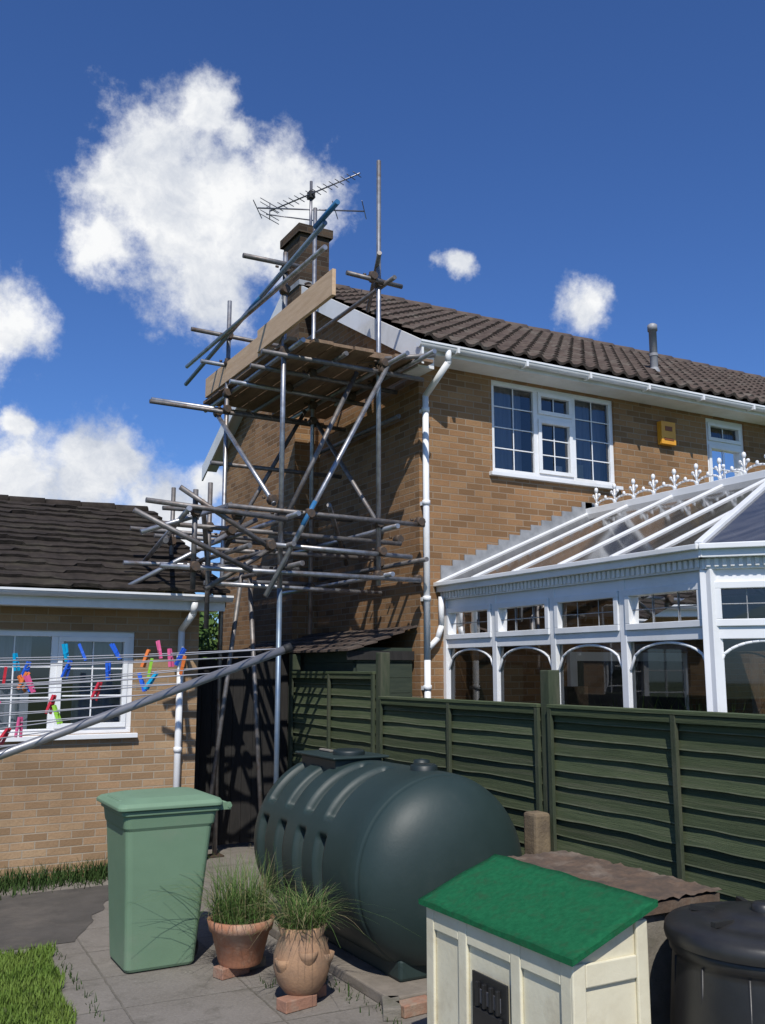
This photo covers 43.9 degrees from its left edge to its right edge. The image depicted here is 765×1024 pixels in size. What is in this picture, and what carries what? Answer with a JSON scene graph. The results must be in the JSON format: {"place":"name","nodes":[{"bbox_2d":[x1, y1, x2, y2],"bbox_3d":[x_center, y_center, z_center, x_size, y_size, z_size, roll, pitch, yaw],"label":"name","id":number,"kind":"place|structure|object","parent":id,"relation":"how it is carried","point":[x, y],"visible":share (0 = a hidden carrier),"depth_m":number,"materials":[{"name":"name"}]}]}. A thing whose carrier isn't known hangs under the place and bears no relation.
{"place":"outdoors","nodes":[
{"label":"outdoors","id":0,"kind":"place"},
{"bbox_2d":[0,940,77,1023],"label":"lawn","id":1,"kind":"structure","parent":0,"point":[31,979],"depth_m":5.64,"materials":[{"name":"green plant"}]},
{"bbox_2d":[0,640,292,759],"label":"rotary clothes airer","id":2,"kind":"object","parent":1,"relation":"on","point":[24,679],"visible":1,"depth_m":3.36,"materials":[{"name":"grey metal"}]},
{"bbox_2d":[0,885,108,950],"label":"path","id":3,"kind":"structure","parent":0,"point":[57,916],"depth_m":7.42,"materials":[{"name":"grey concrete"}]},
{"bbox_2d":[198,611,218,659],"bbox_3d":[-4.026,3.566,20.680,3.920,3.549,3.680,5,-11,-29],"label":"tree","id":4,"kind":"object","parent":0,"point":[204,636],"visible":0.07,"depth_m":19.73,"materials":[{"name":"green plant"}]},
{"bbox_2d":[0,842,426,1023],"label":"paving","id":5,"kind":"structure","parent":0,"point":[195,991],"depth_m":5.71,"materials":[{"name":"grey stone"}]},
{"bbox_2d":[0,856,107,899],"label":"long grass","id":6,"kind":"structure","parent":5,"relation":"on","point":[60,876],"depth_m":8.50,"materials":[{"name":"green plant"}]},
{"bbox_2d":[0,494,233,882],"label":"brick garage","id":7,"kind":"structure","parent":5,"relation":"on","point":[67,576],"depth_m":9.24,"materials":[{"name":"brick"}]},
{"bbox_2d":[0,630,137,741],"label":"window","id":8,"kind":"structure","parent":7,"relation":"in","point":[119,729],"depth_m":9.08,"materials":[{"name":"white plastic"}]},
{"bbox_2d":[97,787,231,972],"bbox_3d":[-1.484,2.437,6.382,0.776,1.086,0.680,5,-11,-29],"label":"wheelie bin","id":9,"kind":"object","parent":5,"relation":"on","point":[156,837],"visible":1,"depth_m":6.14,"materials":[{"name":"green plastic"}]},
{"bbox_2d":[50,942,401,1023],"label":"weeds","id":10,"kind":"object","parent":5,"relation":"on","point":[73,979],"visible":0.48,"depth_m":5.71,"materials":[{"name":"green plant"}]},
{"bbox_2d":[213,965,249,980],"bbox_3d":[-0.952,2.884,5.986,0.100,0.065,0.215,-9,-13,43],"label":"brick","id":11,"kind":"object","parent":5,"relation":"on","point":[220,972],"visible":0.69,"depth_m":5.92,"materials":[{"name":"orange brick"}]},
{"bbox_2d":[122,845,330,968],"bbox_3d":[-0.920,2.502,6.072,1.561,0.716,1.453,5,-11,-29],"label":"potted plant","id":12,"kind":"object","parent":11,"relation":"on","point":[233,950],"visible":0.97,"depth_m":5.95,"materials":[{"name":"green plant"}]},
{"bbox_2d":[194,650,288,845],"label":"wooden gate","id":13,"kind":"structure","parent":5,"relation":"on","point":[237,783],"depth_m":10.44,"materials":[{"name":"black wood"}]},
{"bbox_2d":[250,955,265,969],"bbox_3d":[-0.868,2.906,6.122,0.100,0.065,0.215,-9,-13,43],"label":"brick","id":14,"kind":"object","parent":5,"relation":"on","point":[262,963],"visible":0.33,"depth_m":6.14,"materials":[{"name":"brick"}]},
{"bbox_2d":[123,160,436,887],"bbox_3d":[-1.311,-0.206,9.787,3.014,7.423,4.305,5,-11,-29],"label":"scaffolding","id":15,"kind":"object","parent":5,"relation":"on","point":[312,378],"visible":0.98,"depth_m":9.66,"materials":[{"name":"metal"}]},
{"bbox_2d":[276,994,316,1013],"bbox_3d":[-0.488,2.787,5.405,0.215,0.065,0.100,8,-12,-40],"label":"brick","id":16,"kind":"object","parent":5,"relation":"on","point":[287,1004],"visible":0.87,"depth_m":5.36,"materials":[{"name":"brick"}]},
{"bbox_2d":[315,984,325,997],"bbox_3d":[-0.441,2.814,5.566,0.215,0.065,0.100,9,-13,-43],"label":"brick","id":17,"kind":"object","parent":5,"relation":"on","point":[321,992],"visible":0.24,"depth_m":5.58,"materials":[{"name":"brick"}]},
{"bbox_2d":[199,870,409,995],"bbox_3d":[-0.488,2.444,5.537,1.126,0.655,1.178,5,-11,-29],"label":"potted plant","id":18,"kind":"object","parent":17,"relation":"on","point":[303,955],"visible":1,"depth_m":5.43,"materials":[{"name":"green plant"}]},
{"bbox_2d":[269,909,426,1005],"bbox_3d":[0.025,2.986,6.588,1.180,0.070,2.200,5,-11,-29],"label":"concrete base","id":19,"kind":"object","parent":5,"relation":"on","point":[368,980],"visible":0.09,"depth_m":5.73,"materials":[{"name":"grey concrete"}]},
{"bbox_2d":[254,748,521,981],"bbox_3d":[-0.013,2.321,6.642,1.234,1.260,2.140,5,-11,-29],"label":"oil tank","id":20,"kind":"object","parent":19,"relation":"on","point":[379,838],"visible":0.82,"depth_m":5.88,"materials":[{"name":"green plastic"}]},
{"bbox_2d":[382,996,400,1020],"bbox_3d":[0.049,2.770,5.304,0.100,0.065,0.215,0,-9,-2],"label":"brick","id":21,"kind":"object","parent":5,"relation":"on","point":[391,1008],"visible":0.98,"depth_m":5.21,"materials":[{"name":"concrete"}]},
{"bbox_2d":[397,995,426,1018],"bbox_3d":[0.182,2.775,5.332,0.215,0.065,0.100,6,-11,-34],"label":"brick","id":22,"kind":"object","parent":5,"relation":"on","point":[414,1006],"visible":0.62,"depth_m":5.29,"materials":[{"name":"brick"}]},
{"bbox_2d":[288,652,764,900],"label":"garden fence","id":23,"kind":"object","parent":5,"relation":"on","point":[679,794],"visible":0.48,"depth_m":6.15,"materials":[{"name":"green wood"}]},
{"bbox_2d":[524,811,550,853],"bbox_3d":[1.034,2.487,6.299,0.130,0.960,0.140,5,-11,-29],"label":"concrete post","id":24,"kind":"object","parent":5,"relation":"on","point":[536,832],"visible":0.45,"depth_m":6.30,"materials":[{"name":"beige concrete"}]},
{"bbox_2d":[418,854,657,1023],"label":"kennel","id":25,"kind":"object","parent":5,"relation":"on","point":[510,940],"visible":1,"depth_m":4.05,"materials":[{"name":"beige paint"}]},
{"bbox_2d":[508,850,721,1023],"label":"coal bunker","id":26,"kind":"object","parent":5,"relation":"on","point":[669,893],"visible":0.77,"depth_m":4.44,"materials":[{"name":"concrete"}]},
{"bbox_2d":[663,896,764,1023],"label":"compost bin","id":27,"kind":"object","parent":5,"relation":"on","point":[718,964],"visible":1,"depth_m":3.72,"materials":[{"name":"black plastic"}]},
{"bbox_2d":[0,0,764,638],"label":"sky","id":28,"kind":"structure","parent":0,"point":[593,169],"materials":[{"name":"blue"}]},
{"label":"ground","id":29,"kind":"structure","parent":0,"visible":0},
{"bbox_2d":[250,222,332,645],"bbox_3d":[-1.211,0.029,12.760,0.570,7.930,1.400,5,-11,-29],"label":"chimney","id":30,"kind":"object","parent":29,"relation":"on","point":[294,605],"visible":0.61,"depth_m":12.53,"materials":[{"name":"brick"}]},
{"bbox_2d":[253,171,366,234],"bbox_3d":[-0.983,-4.056,13.157,1.572,1.120,0.875,-2,-10,12],"label":"tv aerial","id":31,"kind":"object","parent":30,"relation":"attached to","point":[310,195],"visible":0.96,"depth_m":13.17,"materials":[{"name":"metal"}]},
{"bbox_2d":[238,625,417,769],"bbox_3d":[-0.835,2.542,10.890,0.800,2.358,3.490,5,-11,-29],"label":"lean to shed","id":32,"kind":"object","parent":29,"relation":"on","point":[341,651],"visible":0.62,"depth_m":9.76,"materials":[{"name":"brown tile"}]},
{"bbox_2d":[217,311,764,713],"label":"walls","id":33,"kind":"structure","parent":29,"relation":"on","point":[473,505],"depth_m":10.69,"materials":[{"name":"brick"}]},
{"bbox_2d":[419,350,450,697],"bbox_3d":[0.602,0.850,9.681,0.251,5.100,0.435,5,-11,-29],"label":"downpipe","id":34,"kind":"object","parent":33,"relation":"attached to","point":[429,644],"visible":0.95,"depth_m":9.84,"materials":[{"name":"white plastic"}]},
{"bbox_2d":[202,286,764,480],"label":"fascia and soffit","id":35,"kind":"structure","parent":33,"relation":"attached to","point":[397,339],"depth_m":11.14,"materials":[{"name":"white plastic"}]},
{"bbox_2d":[222,297,764,461],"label":"roof tiles","id":36,"kind":"object","parent":35,"relation":"attached to","point":[445,341],"depth_m":15.64,"materials":[{"name":"tile"}]},
{"bbox_2d":[334,284,764,377],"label":"ridge tiles","id":37,"kind":"object","parent":36,"relation":"on","point":[345,287],"visible":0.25,"depth_m":15.00,"materials":[{"name":"tile"}]},
{"bbox_2d":[647,323,659,371],"bbox_3d":[3.666,-2.176,12.853,0.200,0.790,0.197,5,-11,-29],"label":"flue pipe","id":38,"kind":"object","parent":36,"relation":"attached to","point":[652,331],"visible":0.82,"depth_m":12.82,"materials":[{"name":"grey metal"}]},
{"bbox_2d":[416,339,764,412],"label":"gutter","id":39,"kind":"object","parent":35,"relation":"attached to","point":[520,362],"visible":1,"depth_m":10.77,"materials":[{"name":"white plastic"}]},
{"bbox_2d":[493,386,734,481],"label":"room interiors","id":40,"kind":"object","parent":33,"relation":"in","point":[503,438],"visible":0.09,"depth_m":11.54,"materials":[{"name":"fabric"}]},
{"bbox_2d":[489,380,743,490],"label":"windows","id":41,"kind":"structure","parent":33,"relation":"attached to","point":[728,452],"depth_m":11.14,"materials":[{"name":"white plastic"}]},
{"bbox_2d":[657,421,675,446],"bbox_3d":[3.541,-0.976,11.837,0.240,0.290,0.084,5,-11,-29],"label":"alarm box","id":42,"kind":"object","parent":33,"relation":"attached to","point":[666,433],"visible":1,"depth_m":11.79,"materials":[{"name":"yellow plastic"}]},
{"bbox_2d":[433,452,764,713],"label":"conservatory","id":43,"kind":"object","parent":29,"relation":"on","point":[674,565],"visible":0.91,"depth_m":8.50,"materials":[{"name":"plastic"}]}
]}

